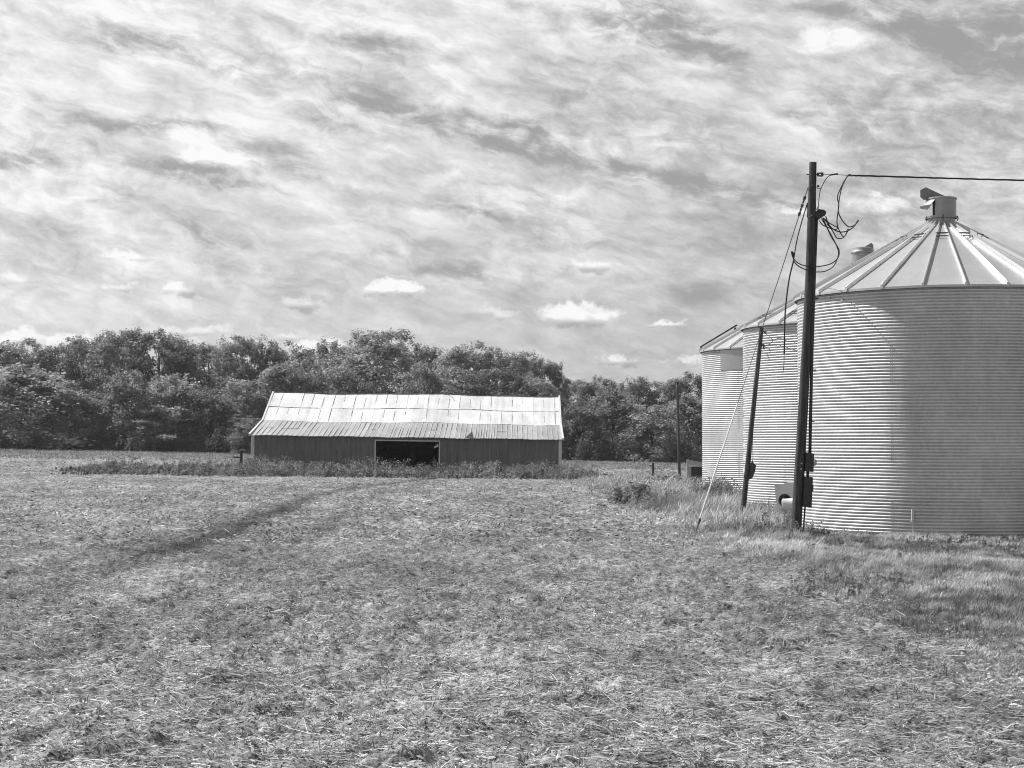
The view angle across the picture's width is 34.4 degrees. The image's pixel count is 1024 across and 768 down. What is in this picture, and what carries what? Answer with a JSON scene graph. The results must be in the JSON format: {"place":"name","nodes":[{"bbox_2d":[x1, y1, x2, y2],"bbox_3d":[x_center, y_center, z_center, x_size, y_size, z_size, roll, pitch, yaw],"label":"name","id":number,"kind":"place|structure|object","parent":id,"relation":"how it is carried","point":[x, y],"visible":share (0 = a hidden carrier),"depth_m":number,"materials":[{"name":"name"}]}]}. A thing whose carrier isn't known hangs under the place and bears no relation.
{"place":"outdoors","nodes":[
{"label":"outdoors","id":0,"kind":"place"},
{"bbox_2d":[0,447,1023,767],"bbox_3d":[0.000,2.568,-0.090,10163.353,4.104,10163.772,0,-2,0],"label":"ground","id":1,"kind":"structure","parent":0,"point":[238,529],"depth_m":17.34,"materials":[{"name":"grey plant"}]},
{"bbox_2d":[0,337,57,417],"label":"deciduous tree","id":2,"kind":"object","parent":1,"relation":"on","point":[10,353],"visible":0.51,"depth_m":260.10,"materials":[{"name":"grey plant"}]},
{"bbox_2d":[18,342,76,402],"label":"deciduous tree","id":3,"kind":"object","parent":1,"relation":"on","point":[48,355],"visible":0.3,"depth_m":263.87,"materials":[{"name":"grey plant"}]},
{"bbox_2d":[0,362,95,450],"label":"deciduous tree","id":4,"kind":"object","parent":1,"relation":"on","point":[22,387],"visible":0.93,"depth_m":232.36,"materials":[{"name":"grey plant"}]},
{"bbox_2d":[32,389,113,449],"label":"deciduous tree","id":5,"kind":"object","parent":1,"relation":"on","point":[75,416],"visible":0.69,"depth_m":235.65,"materials":[{"name":"grey plant"}]},
{"bbox_2d":[48,335,109,399],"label":"deciduous tree","id":6,"kind":"object","parent":1,"relation":"on","point":[77,351],"visible":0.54,"depth_m":260.22,"materials":[{"name":"grey plant"}]},
{"bbox_2d":[81,337,120,405],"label":"deciduous tree","id":7,"kind":"object","parent":1,"relation":"on","point":[94,344],"visible":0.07,"depth_m":264.07,"materials":[{"name":"grey plant"}]},
{"bbox_2d":[75,326,156,448],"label":"deciduous tree","id":8,"kind":"object","parent":1,"relation":"on","point":[112,347],"visible":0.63,"depth_m":256.31,"materials":[{"name":"grey plant"}]},
{"bbox_2d":[82,365,167,450],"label":"deciduous tree","id":9,"kind":"object","parent":1,"relation":"on","point":[115,400],"visible":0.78,"depth_m":237.54,"materials":[{"name":"grey plant"}]},
{"bbox_2d":[113,403,209,451],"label":"tree","id":10,"kind":"object","parent":1,"relation":"on","point":[175,416],"visible":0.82,"depth_m":235.90,"materials":[{"name":"grey plant"}]},
{"bbox_2d":[118,328,205,407],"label":"deciduous tree","id":11,"kind":"object","parent":1,"relation":"on","point":[165,348],"visible":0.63,"depth_m":256.87,"materials":[{"name":"grey plant"}]},
{"bbox_2d":[124,373,219,451],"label":"deciduous tree","id":12,"kind":"object","parent":1,"relation":"on","point":[167,391],"visible":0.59,"depth_m":239.17,"materials":[{"name":"grey plant"}]},
{"bbox_2d":[159,332,198,450],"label":"deciduous tree","id":13,"kind":"object","parent":1,"relation":"on","point":[162,364],"visible":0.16,"depth_m":261.39,"materials":[{"name":"grey plant"}]},
{"bbox_2d":[172,383,247,451],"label":"deciduous tree","id":14,"kind":"object","parent":1,"relation":"on","point":[210,399],"visible":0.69,"depth_m":238.56,"materials":[{"name":"grey plant"}]},
{"bbox_2d":[183,339,257,398],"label":"deciduous tree","id":15,"kind":"object","parent":1,"relation":"on","point":[206,350],"visible":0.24,"depth_m":265.49,"materials":[{"name":"grey plant"}]},
{"bbox_2d":[233,451,242,468],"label":"fence post","id":16,"kind":"object","parent":1,"relation":"on","point":[241,457],"visible":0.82,"depth_m":116.83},
{"bbox_2d":[205,377,275,449],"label":"deciduous tree","id":17,"kind":"object","parent":1,"relation":"on","point":[241,392],"visible":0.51,"depth_m":241.03,"materials":[{"name":"grey plant"}]},
{"bbox_2d":[207,334,274,404],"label":"deciduous tree","id":18,"kind":"object","parent":1,"relation":"on","point":[238,369],"visible":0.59,"depth_m":258.30,"materials":[{"name":"grey plant"}]},
{"bbox_2d":[223,416,262,453],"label":"tree","id":19,"kind":"object","parent":1,"relation":"on","point":[239,436],"visible":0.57,"depth_m":232.38,"materials":[{"name":"grey plant"}]},
{"bbox_2d":[238,455,268,467],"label":"bush","id":20,"kind":"object","parent":1,"relation":"on","point":[248,458],"visible":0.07,"depth_m":121.09,"materials":[{"name":"grey plant"}]},
{"bbox_2d":[248,338,303,402],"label":"deciduous tree","id":21,"kind":"object","parent":1,"relation":"on","point":[273,354],"visible":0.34,"depth_m":260.70,"materials":[{"name":"grey plant"}]},
{"bbox_2d":[244,356,328,418],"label":"deciduous tree","id":22,"kind":"object","parent":1,"relation":"on","point":[279,377],"visible":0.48,"depth_m":243.94,"materials":[{"name":"grey plant"}]},
{"bbox_2d":[289,345,321,384],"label":"deciduous tree","id":23,"kind":"object","parent":1,"relation":"on","point":[304,353],"visible":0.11,"depth_m":271.25,"materials":[{"name":"grey plant"}]},
{"bbox_2d":[50,451,598,479],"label":"weeds","id":24,"kind":"object","parent":1,"relation":"on","point":[291,468],"visible":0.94,"depth_m":109.10,"materials":[{"name":"grey plant"}]},
{"bbox_2d":[304,336,354,393],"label":"deciduous tree","id":25,"kind":"object","parent":1,"relation":"on","point":[333,345],"visible":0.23,"depth_m":260.59,"materials":[{"name":"grey plant"}]},
{"bbox_2d":[295,362,379,393],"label":"deciduous tree","id":26,"kind":"object","parent":1,"relation":"on","point":[343,377],"visible":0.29,"depth_m":244.71,"materials":[{"name":"grey plant"}]},
{"bbox_2d":[0,367,702,461],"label":"woodland brush","id":27,"kind":"object","parent":1,"relation":"on","point":[200,446],"visible":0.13,"depth_m":235.63,"materials":[{"name":"grey plant"}]},
{"bbox_2d":[323,326,416,393],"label":"deciduous tree","id":28,"kind":"object","parent":1,"relation":"on","point":[376,350],"visible":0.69,"depth_m":252.73,"materials":[{"name":"grey plant"}]},
{"bbox_2d":[379,339,418,393],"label":"deciduous tree","id":29,"kind":"object","parent":1,"relation":"on","point":[402,345],"visible":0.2,"depth_m":261.10,"materials":[{"name":"grey plant"}]},
{"bbox_2d":[248,391,563,471],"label":"barn","id":30,"kind":"structure","parent":1,"relation":"on","point":[415,428],"depth_m":130.26,"materials":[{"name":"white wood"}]},
{"bbox_2d":[394,359,449,393],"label":"deciduous tree","id":31,"kind":"object","parent":1,"relation":"on","point":[415,382],"visible":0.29,"depth_m":243.88,"materials":[{"name":"grey plant"}]},
{"bbox_2d":[402,340,451,392],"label":"deciduous tree","id":32,"kind":"object","parent":1,"relation":"on","point":[424,355],"visible":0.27,"depth_m":262.62,"materials":[{"name":"grey plant"}]},
{"bbox_2d":[422,340,502,393],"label":"deciduous tree","id":33,"kind":"object","parent":1,"relation":"on","point":[452,358],"visible":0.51,"depth_m":258.21,"materials":[{"name":"grey plant"}]},
{"bbox_2d":[443,363,516,394],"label":"deciduous tree","id":34,"kind":"object","parent":1,"relation":"on","point":[477,382],"visible":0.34,"depth_m":241.78,"materials":[{"name":"grey plant"}]},
{"bbox_2d":[459,459,502,471],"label":"bush","id":35,"kind":"object","parent":1,"relation":"on","point":[494,463],"visible":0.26,"depth_m":119.61,"materials":[{"name":"grey plant"}]},
{"bbox_2d":[468,346,529,395],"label":"deciduous tree","id":36,"kind":"object","parent":1,"relation":"on","point":[500,360],"visible":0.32,"depth_m":261.11,"materials":[{"name":"grey plant"}]},
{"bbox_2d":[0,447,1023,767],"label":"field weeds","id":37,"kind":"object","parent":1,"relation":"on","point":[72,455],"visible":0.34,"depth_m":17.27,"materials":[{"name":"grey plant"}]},
{"bbox_2d":[502,463,529,473],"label":"bush","id":38,"kind":"object","parent":1,"relation":"on","point":[514,465],"visible":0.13,"depth_m":120.19,"materials":[{"name":"grey plant"}]},
{"bbox_2d":[498,349,541,394],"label":"deciduous tree","id":39,"kind":"object","parent":1,"relation":"on","point":[525,360],"visible":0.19,"depth_m":263.45,"materials":[{"name":"grey plant"}]},
{"bbox_2d":[504,374,567,420],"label":"deciduous tree","id":40,"kind":"object","parent":1,"relation":"on","point":[544,388],"visible":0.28,"depth_m":243.29,"materials":[{"name":"grey plant"}]},
{"bbox_2d":[516,354,569,405],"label":"deciduous tree","id":41,"kind":"object","parent":1,"relation":"on","point":[551,372],"visible":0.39,"depth_m":257.08,"materials":[{"name":"grey plant"}]},
{"bbox_2d":[551,373,573,419],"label":"deciduous tree","id":42,"kind":"object","parent":1,"relation":"on","point":[564,385],"visible":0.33,"depth_m":257.23,"materials":[{"name":"grey plant"}]},
{"bbox_2d":[553,464,585,473],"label":"bush","id":43,"kind":"object","parent":1,"relation":"on","point":[569,466],"visible":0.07,"depth_m":118.66,"materials":[{"name":"grey plant"}]},
{"bbox_2d":[561,379,596,416],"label":"deciduous tree","id":44,"kind":"object","parent":1,"relation":"on","point":[574,390],"visible":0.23,"depth_m":263.06,"materials":[{"name":"grey plant"}]},
{"bbox_2d":[561,398,611,460],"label":"deciduous tree","id":45,"kind":"object","parent":1,"relation":"on","point":[577,421],"visible":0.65,"depth_m":236.09,"materials":[{"name":"grey plant"}]},
{"bbox_2d":[574,374,618,424],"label":"deciduous tree","id":46,"kind":"object","parent":1,"relation":"on","point":[583,391],"visible":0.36,"depth_m":261.33,"materials":[{"name":"grey plant"}]},
{"bbox_2d":[571,386,649,460],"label":"deciduous tree","id":47,"kind":"object","parent":1,"relation":"on","point":[611,404],"visible":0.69,"depth_m":237.74,"materials":[{"name":"grey plant"}]},
{"bbox_2d":[608,379,632,402],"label":"deciduous tree","id":48,"kind":"object","parent":1,"relation":"on","point":[622,385],"visible":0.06,"depth_m":264.87,"materials":[{"name":"grey plant"}]},
{"bbox_2d":[607,481,657,505],"bbox_3d":[4.010,3.463,51.874,1.412,0.837,1.942,1,-2,-28],"label":"bush","id":49,"kind":"object","parent":1,"relation":"on","point":[625,497],"visible":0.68,"depth_m":51.62,"materials":[{"name":"grey plant"}]},
{"bbox_2d":[621,375,662,417],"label":"deciduous tree","id":50,"kind":"object","parent":1,"relation":"on","point":[640,385],"visible":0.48,"depth_m":260.61,"materials":[{"name":"grey plant"}]},
{"bbox_2d":[613,401,690,462],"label":"deciduous tree","id":51,"kind":"object","parent":1,"relation":"on","point":[656,427],"visible":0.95,"depth_m":234.20,"materials":[{"name":"grey plant"}]},
{"bbox_2d":[640,380,683,418],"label":"deciduous tree","id":52,"kind":"object","parent":1,"relation":"on","point":[656,394],"visible":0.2,"depth_m":262.62,"materials":[{"name":"grey plant"}]},
{"bbox_2d":[641,471,687,485],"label":"bush","id":53,"kind":"object","parent":1,"relation":"on","point":[678,476],"visible":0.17,"depth_m":65.80,"materials":[{"name":"grey plant"}]},
{"bbox_2d":[649,392,702,461],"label":"deciduous tree","id":54,"kind":"object","parent":1,"relation":"on","point":[690,405],"visible":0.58,"depth_m":238.48,"materials":[{"name":"grey plant"}]},
{"bbox_2d":[675,381,680,475],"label":"utility pole","id":55,"kind":"object","parent":1,"relation":"on","point":[678,435],"visible":0.88,"depth_m":104.90,"materials":[{"name":"black wood"}]},
{"bbox_2d":[657,370,702,419],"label":"deciduous tree","id":56,"kind":"object","parent":1,"relation":"on","point":[669,390],"visible":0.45,"depth_m":258.95,"materials":[{"name":"grey plant"}]},
{"bbox_2d":[687,459,702,480],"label":"grain bin blower","id":57,"kind":"object","parent":1,"relation":"on","point":[696,470],"visible":0.17,"depth_m":83.99,"materials":[{"name":"grey metal"}]},
{"bbox_2d":[692,372,702,422],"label":"deciduous tree","id":58,"kind":"object","parent":1,"relation":"on","point":[698,385],"visible":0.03,"depth_m":261.87,"materials":[{"name":"grey plant"}]},
{"bbox_2d":[693,396,702,448],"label":"deciduous tree","id":59,"kind":"object","parent":1,"relation":"on","point":[699,429],"depth_m":240.84,"materials":[{"name":"grey plant"}]},
{"bbox_2d":[699,303,782,490],"bbox_3d":[9.980,0.689,58.612,6.680,7.144,6.680,0,-2,0],"label":"grain bin","id":60,"kind":"object","parent":1,"relation":"on","point":[722,370],"visible":0.21,"depth_m":56.94,"materials":[{"name":"grey metal"}]},
{"bbox_2d":[740,327,797,510],"bbox_3d":[6.516,1.121,41.973,1.551,5.134,0.173,0,-2,0],"label":"utility pole","id":61,"kind":"object","parent":1,"relation":"on","point":[750,468],"visible":0.95,"depth_m":41.94,"materials":[{"name":"wood"}]},
{"bbox_2d":[695,332,760,531],"bbox_3d":[5.128,0.968,38.702,0.080,4.831,6.897,-1,-2,21],"label":"guy wire","id":62,"kind":"object","parent":61,"relation":"attached to","point":[698,520],"visible":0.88,"depth_m":37.64,"materials":[{"name":"metal"}]},
{"bbox_2d":[774,482,793,518],"bbox_3d":[6.799,2.835,39.129,1.174,0.999,0.992,0,-2,0],"label":"blower","id":63,"kind":"object","parent":1,"relation":"on","point":[784,494],"visible":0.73,"depth_m":39.13,"materials":[{"name":"metal"}]},
{"bbox_2d":[559,471,1023,723],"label":"grass","id":64,"kind":"structure","parent":1,"relation":"on","point":[720,514],"depth_m":26.74,"materials":[{"name":"grey plant"}]},
{"bbox_2d":[739,243,873,508],"bbox_3d":[9.940,-0.078,46.731,6.980,7.850,6.980,0,-2,0],"label":"grain bin","id":65,"kind":"object","parent":1,"relation":"on","point":[774,439],"visible":0.24,"depth_m":45.02,"materials":[{"name":"grey metal"}]},
{"bbox_2d":[783,162,858,531],"bbox_3d":[6.208,-0.579,33.221,1.557,7.799,0.262,0,-2,0],"label":"utility pole","id":66,"kind":"object","parent":1,"relation":"on","point":[802,484],"visible":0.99,"depth_m":33.18,"materials":[{"name":"wood"}]},
{"bbox_2d":[762,188,807,326],"bbox_3d":[6.171,-2.710,37.692,0.060,2.199,8.864,0,-2,3],"label":"guy wire","id":67,"kind":"object","parent":66,"relation":"attached to","point":[802,205],"visible":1,"depth_m":35.63,"materials":[{"name":"metal"}]},
{"bbox_2d":[824,174,1023,180],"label":"overhead cable","id":68,"kind":"object","parent":66,"relation":"attached to","point":[935,177],"visible":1,"depth_m":34.02,"materials":[{"name":"metal"}]},
{"bbox_2d":[793,187,1023,537],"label":"grain bin","id":69,"kind":"object","parent":1,"relation":"on","point":[918,398],"visible":0.84,"depth_m":34.23,"materials":[{"name":"grey metal"}]},
{"bbox_2d":[0,0,1023,418],"label":"sky","id":70,"kind":"structure","parent":0,"point":[609,189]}
]}

